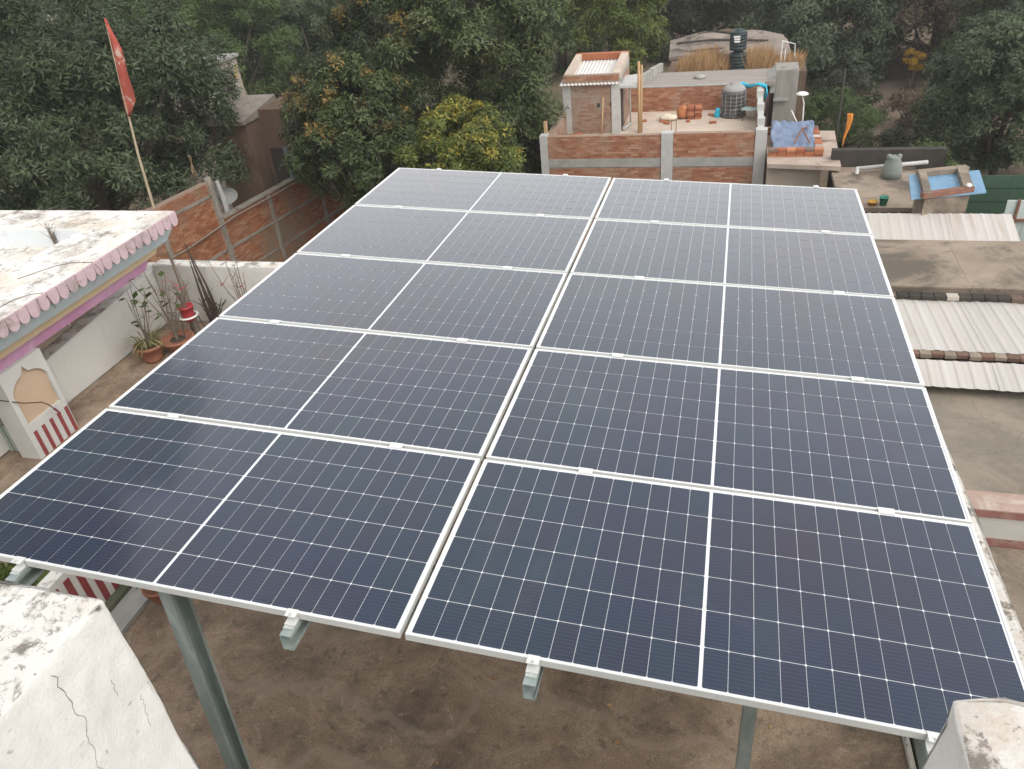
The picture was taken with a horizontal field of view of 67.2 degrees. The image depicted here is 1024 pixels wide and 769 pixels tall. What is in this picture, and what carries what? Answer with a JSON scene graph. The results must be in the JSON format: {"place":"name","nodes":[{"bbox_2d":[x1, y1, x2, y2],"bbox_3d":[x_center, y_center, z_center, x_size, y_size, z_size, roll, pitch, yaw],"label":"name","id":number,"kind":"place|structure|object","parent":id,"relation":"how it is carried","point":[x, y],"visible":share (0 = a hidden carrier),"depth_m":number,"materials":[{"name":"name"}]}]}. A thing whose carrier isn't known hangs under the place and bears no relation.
{"place":"outdoors","nodes":[
{"label":"outdoors","id":0,"kind":"place"},
{"bbox_2d":[158,53,245,208],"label":"cement house","id":1,"kind":"structure","parent":0,"point":[204,173],"depth_m":33.29,"materials":[{"name":"paint"}]},
{"bbox_2d":[1,0,1023,351],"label":"ground","id":2,"kind":"structure","parent":0,"point":[557,90],"depth_m":45.78,"materials":[{"name":"soil"}]},
{"bbox_2d":[0,0,95,132],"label":"tree","id":3,"kind":"object","parent":2,"relation":"on","point":[72,30],"visible":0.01,"depth_m":44.58,"materials":[{"name":"green plant"}]},
{"bbox_2d":[29,0,91,44],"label":"tree","id":4,"kind":"object","parent":2,"relation":"on","point":[48,11],"visible":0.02,"depth_m":54.62,"materials":[{"name":"green plant"}]},
{"bbox_2d":[0,210,177,458],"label":"pink cornice house","id":5,"kind":"structure","parent":2,"relation":"on","point":[118,248],"depth_m":8.41,"materials":[{"name":"paint"}]},
{"bbox_2d":[0,400,60,413],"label":"cable","id":6,"kind":"object","parent":5,"relation":"hanging from","point":[56,410],"visible":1,"depth_m":8.08,"materials":[{"name":"black plastic"}]},
{"bbox_2d":[37,221,57,244],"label":"roof twigs","id":7,"kind":"object","parent":5,"relation":"on","point":[52,237],"visible":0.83,"depth_m":9.39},
{"bbox_2d":[18,262,103,278],"bbox_3d":[-4.860,-1.181,8.330,0.796,0.189,0.149,-17,35,-16],"label":"cable","id":8,"kind":"object","parent":5,"relation":"attached to","point":[63,264],"visible":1,"depth_m":8.33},
{"bbox_2d":[0,0,258,210],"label":"mango tree","id":9,"kind":"object","parent":2,"relation":"on","point":[45,86],"visible":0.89,"depth_m":22.69,"materials":[{"name":"green plant"}]},
{"bbox_2d":[104,18,154,207],"bbox_3d":[-10.062,-5.248,21.738,1.196,9.225,0.264,4,35,15],"label":"flag","id":10,"kind":"object","parent":2,"relation":"on","point":[128,95],"visible":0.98,"depth_m":20.01,"materials":[{"name":"red fabric"}]},
{"bbox_2d":[45,0,245,106],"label":"tree","id":11,"kind":"object","parent":2,"relation":"on","point":[85,39],"visible":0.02,"depth_m":47.08,"materials":[{"name":"green plant"}]},
{"bbox_2d":[79,0,302,112],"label":"feathery tree","id":12,"kind":"object","parent":2,"relation":"on","point":[281,60],"visible":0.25,"depth_m":36.43,"materials":[{"name":"green plant"}]},
{"bbox_2d":[215,180,228,211],"bbox_3d":[-9.183,-4.813,25.641,0.158,4.058,0.253,4,35,15],"label":"post","id":13,"kind":"object","parent":2,"relation":"on","point":[222,198],"visible":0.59,"depth_m":24.78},
{"bbox_2d":[215,187,237,209],"bbox_3d":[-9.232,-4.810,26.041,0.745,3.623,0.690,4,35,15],"label":"satellite dish","id":14,"kind":"object","parent":13,"relation":"attached to","point":[231,195],"visible":0.56,"depth_m":25.13,"materials":[{"name":"white paint"}]},
{"bbox_2d":[93,160,354,307],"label":"brick wall","id":15,"kind":"structure","parent":2,"relation":"on","point":[285,224],"depth_m":25.53,"materials":[{"name":"brick"}]},
{"bbox_2d":[172,181,298,258],"bbox_3d":[-8.675,-5.561,25.081,0.057,0.238,7.901,9,36,22],"label":"pole","id":16,"kind":"object","parent":15,"relation":"on","point":[214,230],"visible":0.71,"depth_m":24.50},
{"bbox_2d":[200,93,316,207],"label":"mud house","id":17,"kind":"structure","parent":2,"relation":"on","point":[257,133],"depth_m":26.54,"materials":[{"name":"brown paint"}]},
{"bbox_2d":[269,148,289,182],"bbox_3d":[-8.089,-7.421,27.229,0.500,1.850,0.038,4,35,15],"label":"window","id":18,"kind":"structure","parent":17,"relation":"in","point":[277,154],"depth_m":27.01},
{"bbox_2d":[282,146,294,177],"bbox_3d":[-7.739,-7.245,27.224,0.160,2.300,0.050,4,35,15],"label":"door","id":19,"kind":"structure","parent":17,"relation":"in","point":[285,149],"depth_m":26.69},
{"bbox_2d":[217,0,384,98],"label":"broad tree","id":20,"kind":"object","parent":2,"relation":"on","point":[309,16],"visible":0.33,"depth_m":40.79,"materials":[{"name":"green plant"}]},
{"bbox_2d":[222,0,399,72],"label":"tree","id":21,"kind":"object","parent":2,"relation":"on","point":[307,3],"visible":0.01,"depth_m":54.76,"materials":[{"name":"green plant"}]},
{"bbox_2d":[277,48,419,211],"bbox_3d":[-4.973,-7.033,25.235,4.882,7.617,4.735,4,35,15],"label":"mango tree","id":22,"kind":"object","parent":2,"relation":"on","point":[317,108],"visible":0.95,"depth_m":23.27,"materials":[{"name":"green plant"}]},
{"bbox_2d":[313,0,568,173],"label":"mango tree","id":23,"kind":"object","parent":2,"relation":"on","point":[458,29],"visible":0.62,"depth_m":24.96,"materials":[{"name":"green plant"}]},
{"bbox_2d":[385,0,500,61],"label":"tree","id":24,"kind":"object","parent":2,"relation":"on","point":[489,33],"visible":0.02,"depth_m":58.03,"materials":[{"name":"green plant"}]},
{"bbox_2d":[393,91,526,172],"bbox_3d":[-1.305,-5.276,23.015,3.771,6.453,3.319,4,35,15],"label":"mango tree","id":25,"kind":"object","parent":2,"relation":"on","point":[465,148],"visible":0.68,"depth_m":21.41,"materials":[{"name":"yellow plant"}]},
{"bbox_2d":[469,72,551,173],"bbox_3d":[0.058,-8.196,27.811,3.520,5.801,3.252,-11,34,-8],"label":"mango tree","id":26,"kind":"object","parent":2,"relation":"on","point":[532,165],"visible":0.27,"depth_m":26.35,"materials":[{"name":"green plant"}]},
{"bbox_2d":[480,0,637,75],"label":"tree","id":27,"kind":"object","parent":2,"relation":"on","point":[562,29],"visible":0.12,"depth_m":48.12,"materials":[{"name":"green plant"}]},
{"bbox_2d":[560,0,671,74],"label":"broad tree","id":28,"kind":"object","parent":2,"relation":"on","point":[599,17],"visible":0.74,"depth_m":35.97,"materials":[{"name":"green plant"}]},
{"bbox_2d":[539,51,767,252],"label":"brick house","id":29,"kind":"structure","parent":2,"relation":"on","point":[720,150],"depth_m":25.43,"materials":[{"name":"brick"}]},
{"bbox_2d":[601,97,603,133],"bbox_3d":[3.196,-9.468,27.299,0.068,1.308,0.227,21,42,35],"label":"pole","id":30,"kind":"object","parent":29,"relation":"on","point":[602,115],"visible":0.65,"depth_m":27.29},
{"bbox_2d":[621,88,622,129],"bbox_3d":[3.943,-10.017,27.777,0.031,1.548,0.680,4,35,15],"label":"door","id":31,"kind":"structure","parent":29,"relation":"in","point":[621,88],"depth_m":27.83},
{"bbox_2d":[637,61,640,132],"bbox_3d":[4.432,-9.990,26.897,0.105,2.384,0.203,-4,33,4],"label":"pole","id":32,"kind":"object","parent":29,"relation":"on","point":[639,104],"visible":0.87,"depth_m":26.85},
{"bbox_2d":[640,65,642,132],"bbox_3d":[4.528,-9.973,26.976,0.088,2.255,0.229,4,35,15],"label":"pole","id":33,"kind":"object","parent":29,"relation":"on","point":[641,87],"visible":1,"depth_m":26.84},
{"bbox_2d":[659,113,677,120],"bbox_3d":[5.769,-9.867,28.453,0.702,0.260,0.439,4,35,15],"label":"sack","id":34,"kind":"object","parent":29,"relation":"on","point":[669,117],"visible":0.98,"depth_m":28.32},
{"bbox_2d":[676,105,687,118],"bbox_3d":[6.297,-10.050,28.415,0.469,0.488,0.446,4,35,15],"label":"sack","id":35,"kind":"object","parent":29,"relation":"on","point":[681,111],"visible":0.98,"depth_m":28.28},
{"bbox_2d":[687,104,702,119],"bbox_3d":[6.725,-10.031,28.353,0.536,0.430,0.532,4,35,15],"label":"brick stack","id":36,"kind":"object","parent":29,"relation":"on","point":[694,111],"visible":1,"depth_m":28.18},
{"bbox_2d":[720,82,746,118],"bbox_3d":[8.031,-10.333,27.926,0.940,1.159,0.940,4,35,15],"label":"water tank","id":37,"kind":"object","parent":29,"relation":"on","point":[733,98],"visible":0.98,"depth_m":27.66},
{"bbox_2d":[741,106,756,120],"bbox_3d":[8.527,-9.674,27.538,0.661,0.398,0.481,4,35,15],"label":"side table","id":38,"kind":"object","parent":29,"relation":"on","point":[748,108],"visible":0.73,"depth_m":27.44,"materials":[{"name":"metal"}]},
{"bbox_2d":[740,82,767,120],"bbox_3d":[9.009,-10.228,28.014,0.795,1.329,1.548,-20,36,-19],"label":"pipe","id":39,"kind":"object","parent":29,"relation":"on","point":[746,85],"visible":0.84,"depth_m":27.91,"materials":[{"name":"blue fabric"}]},
{"bbox_2d":[626,0,794,62],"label":"broad tree","id":40,"kind":"object","parent":2,"relation":"on","point":[726,11],"visible":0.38,"depth_m":49.70,"materials":[{"name":"green plant"}]},
{"bbox_2d":[763,126,840,186],"bbox_3d":[9.059,-5.911,24.547,2.100,3.720,3.650,4,35,15],"label":"tarpaulin hut","id":41,"kind":"object","parent":2,"relation":"on","point":[795,166],"visible":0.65,"depth_m":22.94,"materials":[{"name":"beige paint"}]},
{"bbox_2d":[770,120,814,148],"bbox_3d":[8.697,-7.748,23.883,1.314,0.320,2.103,4,35,15],"label":"tarpaulin","id":42,"kind":"object","parent":41,"relation":"on","point":[784,133],"visible":0.99,"depth_m":24.00,"materials":[{"name":"plastic"}]},
{"bbox_2d":[796,91,808,120],"bbox_3d":[9.730,-7.729,26.500,0.400,4.480,0.400,4,35,15],"label":"satellite dish","id":43,"kind":"object","parent":2,"relation":"on","point":[802,93],"visible":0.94,"depth_m":25.31,"materials":[{"name":"white paint"}]},
{"bbox_2d":[726,0,911,88],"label":"broad tree","id":44,"kind":"object","parent":2,"relation":"on","point":[834,52],"visible":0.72,"depth_m":40.62,"materials":[{"name":"green plant"}]},
{"bbox_2d":[836,68,845,140],"bbox_3d":[11.008,-8.071,26.239,0.106,5.100,0.087,-13,34,-10],"label":"pole","id":45,"kind":"object","parent":2,"relation":"on","point":[838,121],"visible":0.35,"depth_m":25.46,"materials":[{"name":"metal"}]},
{"bbox_2d":[801,83,891,147],"bbox_3d":[14.134,-11.501,33.773,4.697,3.168,3.622,4,35,15],"label":"bush","id":46,"kind":"object","parent":2,"relation":"on","point":[865,123],"visible":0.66,"depth_m":33.02,"materials":[{"name":"green plant"}]},
{"bbox_2d":[809,66,884,109],"bbox_3d":[16.738,-14.755,38.609,3.706,2.478,3.040,4,35,15],"label":"bush","id":47,"kind":"object","parent":2,"relation":"on","point":[838,79],"visible":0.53,"depth_m":37.93,"materials":[{"name":"green plant"}]},
{"bbox_2d":[842,113,852,147],"bbox_3d":[11.249,-7.329,26.304,0.222,3.750,0.083,4,35,15],"label":"flag","id":48,"kind":"object","parent":2,"relation":"on","point":[849,119],"visible":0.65,"depth_m":25.46,"materials":[{"name":"fabric"}]},
{"bbox_2d":[862,121,930,147],"bbox_3d":[15.252,-9.167,30.228,3.366,1.968,2.520,4,35,15],"label":"bush","id":49,"kind":"object","parent":2,"relation":"on","point":[892,138],"visible":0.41,"depth_m":30.00,"materials":[{"name":"green plant"}]},
{"bbox_2d":[878,77,934,127],"bbox_3d":[18.684,-12.500,34.822,3.353,2.742,3.657,-25,38,-27],"label":"bush","id":50,"kind":"object","parent":2,"relation":"on","point":[902,101],"visible":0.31,"depth_m":34.52,"materials":[{"name":"brown plant"}]},
{"bbox_2d":[902,47,926,87],"bbox_3d":[20.922,-16.484,40.149,1.386,2.028,1.067,4,35,15],"label":"tree","id":51,"kind":"object","parent":2,"relation":"on","point":[914,61],"visible":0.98,"depth_m":39.94,"materials":[{"name":"yellow plant"}]},
{"bbox_2d":[843,0,1020,76],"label":"dry tree","id":52,"kind":"object","parent":2,"relation":"on","point":[922,13],"visible":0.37,"depth_m":41.08,"materials":[{"name":"brown plant"}]},
{"bbox_2d":[908,136,958,166],"bbox_3d":[14.074,-6.955,26.165,1.999,2.960,1.671,4,35,15],"label":"bush","id":53,"kind":"object","parent":2,"relation":"on","point":[933,144],"visible":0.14,"depth_m":25.61,"materials":[{"name":"green plant"}]},
{"bbox_2d":[865,213,1019,240],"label":"sheet roof","id":54,"kind":"structure","parent":2,"relation":"on","point":[951,226],"depth_m":17.10,"materials":[{"name":"metal"}]},
{"bbox_2d":[909,165,985,214],"bbox_3d":[10.240,-2.869,18.998,1.760,4.525,1.965,4,35,15],"label":"blue roof hut","id":55,"kind":"object","parent":2,"relation":"on","point":[942,190],"visible":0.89,"depth_m":17.58,"materials":[{"name":"plastic"}]},
{"bbox_2d":[909,0,1023,174],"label":"mango tree","id":56,"kind":"object","parent":2,"relation":"on","point":[978,81],"visible":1,"depth_m":26.05,"materials":[{"name":"green plant"}]},
{"bbox_2d":[933,0,1023,59],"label":"mango tree","id":57,"kind":"object","parent":2,"relation":"on","point":[978,6],"visible":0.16,"depth_m":36.50,"materials":[{"name":"green plant"}]},
{"bbox_2d":[965,175,1023,213],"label":"sheet fence","id":58,"kind":"object","parent":2,"relation":"on","point":[1001,190],"visible":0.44,"depth_m":19.07,"materials":[{"name":"metal"}]},
{"bbox_2d":[966,490,1023,549],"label":"banded wall","id":59,"kind":"structure","parent":2,"relation":"on","point":[1000,517],"depth_m":10.01,"materials":[{"name":"red paint"}]},
{"bbox_2d":[1004,199,1023,240],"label":"sheet gate","id":60,"kind":"structure","parent":2,"relation":"on","point":[1015,208],"depth_m":17.92,"materials":[{"name":"metal"}]},
{"bbox_3d":[-1.399,4.680,7.864,8.900,6.317,9.300,4,35,15],"label":"host house","id":61,"kind":"object","parent":2,"relation":"on","visible":0},
{"bbox_2d":[0,319,916,768],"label":"terrace floor","id":62,"kind":"structure","parent":61,"relation":"on","point":[306,697],"depth_m":5.30,"materials":[{"name":"concrete"}]},
{"bbox_2d":[0,562,49,585],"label":"leafy plant","id":63,"kind":"object","parent":62,"relation":"on","point":[7,570],"visible":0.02,"depth_m":6.10,"materials":[{"name":"green plant"}]},
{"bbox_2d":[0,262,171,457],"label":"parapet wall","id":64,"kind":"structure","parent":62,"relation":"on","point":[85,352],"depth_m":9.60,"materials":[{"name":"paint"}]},
{"bbox_2d":[37,571,150,634],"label":"barred wall","id":65,"kind":"structure","parent":62,"relation":"on","point":[126,605],"depth_m":6.24,"materials":[{"name":"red paint"}]},
{"bbox_2d":[118,283,165,363],"bbox_3d":[-4.620,-0.739,9.573,0.565,1.045,0.591,-30,40,-31],"label":"flower pot","id":66,"kind":"object","parent":62,"relation":"on","point":[148,349],"visible":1,"depth_m":9.65,"materials":[{"name":"ceramic"}]},
{"bbox_2d":[135,587,161,604],"bbox_3d":[-2.893,1.553,6.247,0.380,0.469,0.396,-24,37,-25],"label":"flower pot","id":67,"kind":"object","parent":62,"relation":"on","point":[153,596],"visible":0.09,"depth_m":6.22,"materials":[{"name":"ceramic"}]},
{"bbox_2d":[130,270,193,352],"bbox_3d":[-4.342,-0.962,9.774,0.505,1.146,0.512,4,35,15],"label":"potted plant","id":68,"kind":"object","parent":62,"relation":"on","point":[174,341],"visible":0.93,"depth_m":9.85,"materials":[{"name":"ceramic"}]},
{"bbox_2d":[167,252,200,334],"bbox_3d":[-4.286,-1.157,10.113,0.095,1.117,0.413,-19,35,-18],"label":"stick","id":69,"kind":"object","parent":62,"relation":"on","point":[195,326],"visible":0.67,"depth_m":10.07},
{"bbox_2d":[179,310,204,338],"bbox_3d":[-4.148,-0.711,10.033,0.354,0.414,0.345,4,35,15],"label":"plant stand","id":70,"kind":"object","parent":62,"relation":"on","point":[190,318],"visible":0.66,"depth_m":9.93,"materials":[{"name":"white paint"}]},
{"bbox_2d":[159,277,194,321],"bbox_3d":[-4.222,-1.084,9.837,0.444,0.599,0.225,-7,33,-2],"label":"flower pot","id":71,"kind":"object","parent":70,"relation":"on","point":[187,310],"visible":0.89,"depth_m":9.85,"materials":[{"name":"red plastic"}]},
{"bbox_2d":[184,243,226,322],"bbox_3d":[-3.941,-1.215,10.005,0.395,1.262,0.287,-4,33,3],"label":"dead shrub","id":72,"kind":"object","parent":62,"relation":"on","point":[212,312],"visible":0.77,"depth_m":10.07,"materials":[{"name":"plant"}]},
{"bbox_2d":[208,253,246,301],"bbox_3d":[-3.475,-1.107,9.895,0.547,1.102,0.333,17,40,32],"label":"plant","id":73,"kind":"object","parent":62,"relation":"on","point":[236,284],"visible":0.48,"depth_m":9.80,"materials":[{"name":"red plant"}]},
{"bbox_2d":[152,259,567,337],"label":"parapet wall","id":74,"kind":"structure","parent":62,"relation":"on","point":[255,273],"depth_m":10.24,"materials":[{"name":"paint"}]},
{"bbox_2d":[112,381,771,764],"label":"leaf litter","id":75,"kind":"object","parent":62,"relation":"on","point":[494,679],"visible":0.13,"depth_m":5.21,"materials":[{"name":"plant"}]},
{"bbox_2d":[5,168,939,768],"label":"mounting frame","id":76,"kind":"object","parent":62,"relation":"on","point":[191,638],"visible":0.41,"depth_m":3.79,"materials":[{"name":"metal"}]},
{"bbox_2d":[0,408,480,638],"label":"solar panel","id":77,"kind":"object","parent":76,"relation":"on","point":[342,533],"visible":1,"depth_m":3.67,"materials":[{"name":"glass"}]},
{"bbox_2d":[109,317,531,460],"bbox_3d":[-1.117,-0.037,4.723,2.278,0.037,1.134,6,34,13],"label":"solar panel","id":78,"kind":"object","parent":76,"relation":"on","point":[450,397],"visible":1,"depth_m":4.63,"materials":[{"name":"glass"}]},
{"bbox_2d":[219,253,566,350],"bbox_3d":[-0.828,-0.651,5.660,2.278,0.035,1.134,6,34,13],"label":"solar panel","id":79,"kind":"object","parent":76,"relation":"on","point":[496,306],"visible":1,"depth_m":5.58,"materials":[{"name":"glass"}]},
{"bbox_2d":[297,205,591,274],"bbox_3d":[-0.539,-1.267,6.598,2.278,0.037,1.134,6,34,13],"label":"solar panel","id":80,"kind":"object","parent":76,"relation":"on","point":[521,242],"visible":1,"depth_m":6.53,"materials":[{"name":"glass"}]},
{"bbox_2d":[355,168,610,220],"bbox_3d":[-0.250,-1.882,7.537,2.278,0.037,1.134,6,34,13],"label":"solar panel","id":81,"kind":"object","parent":76,"relation":"on","point":[526,194],"visible":1,"depth_m":7.47,"materials":[{"name":"glass"}]},
{"bbox_2d":[405,459,1023,739],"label":"solar panel","id":82,"kind":"object","parent":76,"relation":"on","point":[896,624],"visible":0.96,"depth_m":3.15,"materials":[{"name":"glass"}]},
{"bbox_2d":[486,349,971,523],"bbox_3d":[1.110,0.210,4.197,2.278,0.037,1.134,6,34,13],"label":"solar panel","id":83,"kind":"object","parent":76,"relation":"on","point":[869,446],"visible":1,"depth_m":4.10,"materials":[{"name":"glass"}]},
{"bbox_2d":[536,273,924,386],"bbox_3d":[1.399,-0.406,5.134,2.278,0.037,1.134,6,34,13],"label":"solar panel","id":84,"kind":"object","parent":76,"relation":"on","point":[822,334],"visible":0.98,"depth_m":5.05,"materials":[{"name":"glass"}]},
{"bbox_2d":[570,219,893,297],"bbox_3d":[1.688,-1.019,6.075,2.278,0.037,1.134,6,34,13],"label":"solar panel","id":85,"kind":"object","parent":76,"relation":"on","point":[802,261],"visible":1,"depth_m":6.00,"materials":[{"name":"glass"}]},
{"bbox_2d":[595,178,871,234],"bbox_3d":[1.977,-1.633,7.013,2.278,0.037,1.134,6,34,13],"label":"solar panel","id":86,"kind":"object","parent":76,"relation":"on","point":[802,208],"visible":0.99,"depth_m":6.95,"materials":[{"name":"glass"}]},
{"bbox_2d":[902,736,918,768],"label":"post","id":87,"kind":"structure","parent":62,"relation":"on","point":[910,757],"depth_m":4.73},
{"bbox_2d":[943,438,1023,669],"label":"parapet wall","id":88,"kind":"structure","parent":62,"relation":"on","point":[1014,624],"depth_m":4.61,"materials":[{"name":"concrete"}]},
{"bbox_2d":[633,62,799,126],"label":"grey roof house","id":89,"kind":"structure","parent":0,"point":[780,80],"depth_m":29.38,"materials":[{"name":"red concrete"},{"name":"grey plaster"}]},
{"bbox_2d":[669,29,790,60],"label":"old roof","id":90,"kind":"structure","parent":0,"point":[682,46],"depth_m":34.99,"materials":[{"name":"grey tile"}]},
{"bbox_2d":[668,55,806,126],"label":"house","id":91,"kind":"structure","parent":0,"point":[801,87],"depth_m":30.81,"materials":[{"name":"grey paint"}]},
{"bbox_2d":[729,51,746,69],"bbox_3d":[9.067,-13.020,30.953,0.680,0.759,0.680,4,35,15],"label":"water tank","id":92,"kind":"object","parent":91,"relation":"on","point":[735,58],"visible":0.84,"depth_m":30.72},
{"bbox_2d":[729,28,747,50],"bbox_3d":[8.965,-13.667,30.529,0.660,0.759,0.672,4,35,15],"label":"water tank","id":93,"kind":"object","parent":92,"relation":"on","point":[738,39],"visible":1,"depth_m":30.34,"materials":[{"name":"black plastic"}]},
{"bbox_2d":[672,41,808,71],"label":"dry grass","id":94,"kind":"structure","parent":91,"relation":"on","point":[707,60],"depth_m":31.04,"materials":[{"name":"plant"}]},
{"bbox_2d":[780,41,794,61],"bbox_3d":[10.898,-13.035,30.417,0.583,1.037,0.082,-2,33,6],"label":"railing","id":95,"kind":"object","parent":91,"relation":"on","point":[785,50],"visible":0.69,"depth_m":30.36,"materials":[{"name":"metal"}]},
{"bbox_2d":[820,16,918,180],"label":"path","id":96,"kind":"structure","parent":0,"point":[893,84],"depth_m":40.59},
{"bbox_2d":[827,146,947,213],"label":"brown roof house","id":97,"kind":"structure","parent":0,"point":[861,170],"depth_m":21.71,"materials":[{"name":"white concrete"}]},
{"bbox_2d":[867,198,877,205],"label":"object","id":98,"kind":"object","parent":97,"relation":"on","point":[872,202],"visible":1,"depth_m":19.89,"materials":[{"name":"yellow plastic"}]},
{"bbox_2d":[879,194,888,205],"bbox_3d":[9.552,-4.748,19.804,0.238,0.292,0.232,4,35,15],"label":"bucket","id":99,"kind":"object","parent":97,"relation":"on","point":[884,198],"visible":1,"depth_m":19.77,"materials":[{"name":"green plastic"}]},
{"bbox_2d":[880,154,902,179],"bbox_3d":[10.506,-6.034,21.277,0.540,0.639,0.540,4,35,15],"label":"sack","id":100,"kind":"object","parent":97,"relation":"on","point":[892,168],"visible":1,"depth_m":21.14,"materials":[{"name":"grey plastic"}]},
{"bbox_2d":[874,239,1023,295],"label":"cement roof house","id":101,"kind":"structure","parent":0,"point":[964,267],"depth_m":15.72,"materials":[{"name":"concrete"}]},
{"bbox_2d":[896,298,1023,363],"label":"sheet roof","id":102,"kind":"structure","parent":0,"point":[980,326],"depth_m":13.93,"materials":[{"name":"metal"}]},
{"bbox_2d":[892,291,1023,302],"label":"brick course","id":103,"kind":"object","parent":102,"relation":"on","point":[961,297],"visible":0.68,"depth_m":14.81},
{"bbox_2d":[913,349,1023,363],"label":"brick course","id":104,"kind":"object","parent":102,"relation":"on","point":[979,357],"visible":0.41,"depth_m":13.01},
{"bbox_2d":[924,386,1023,494],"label":"brown wall house","id":105,"kind":"structure","parent":0,"point":[982,431],"depth_m":11.75,"materials":[{"name":"concrete"}]},
{"bbox_2d":[916,359,1023,391],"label":"sheet roof","id":106,"kind":"structure","parent":105,"relation":"on","point":[978,375],"depth_m":12.64,"materials":[{"name":"metal"}]},
{"bbox_2d":[989,546,1023,629],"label":"neighbour house","id":107,"kind":"structure","parent":0,"point":[1009,562],"depth_m":9.81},
{"bbox_3d":[-0.647,2.887,1.894,7.600,2.700,2.150,4,35,15],"label":"stair tower","id":108,"kind":"object","parent":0,"visible":0},
{"bbox_2d":[0,581,200,768],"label":"parapet wall","id":109,"kind":"structure","parent":108,"relation":"on","point":[78,646],"depth_m":1.52,"materials":[{"name":"paint"}]},
{"bbox_2d":[51,675,150,766],"bbox_3d":[-0.825,0.657,1.569,0.009,0.352,0.155,4,35,15],"label":"plaster crack","id":110,"kind":"object","parent":109,"relation":"attached to","point":[84,716],"visible":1,"depth_m":1.51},
{"bbox_2d":[922,697,1023,768],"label":"parapet wall","id":111,"kind":"structure","parent":108,"relation":"on","point":[983,733],"depth_m":1.16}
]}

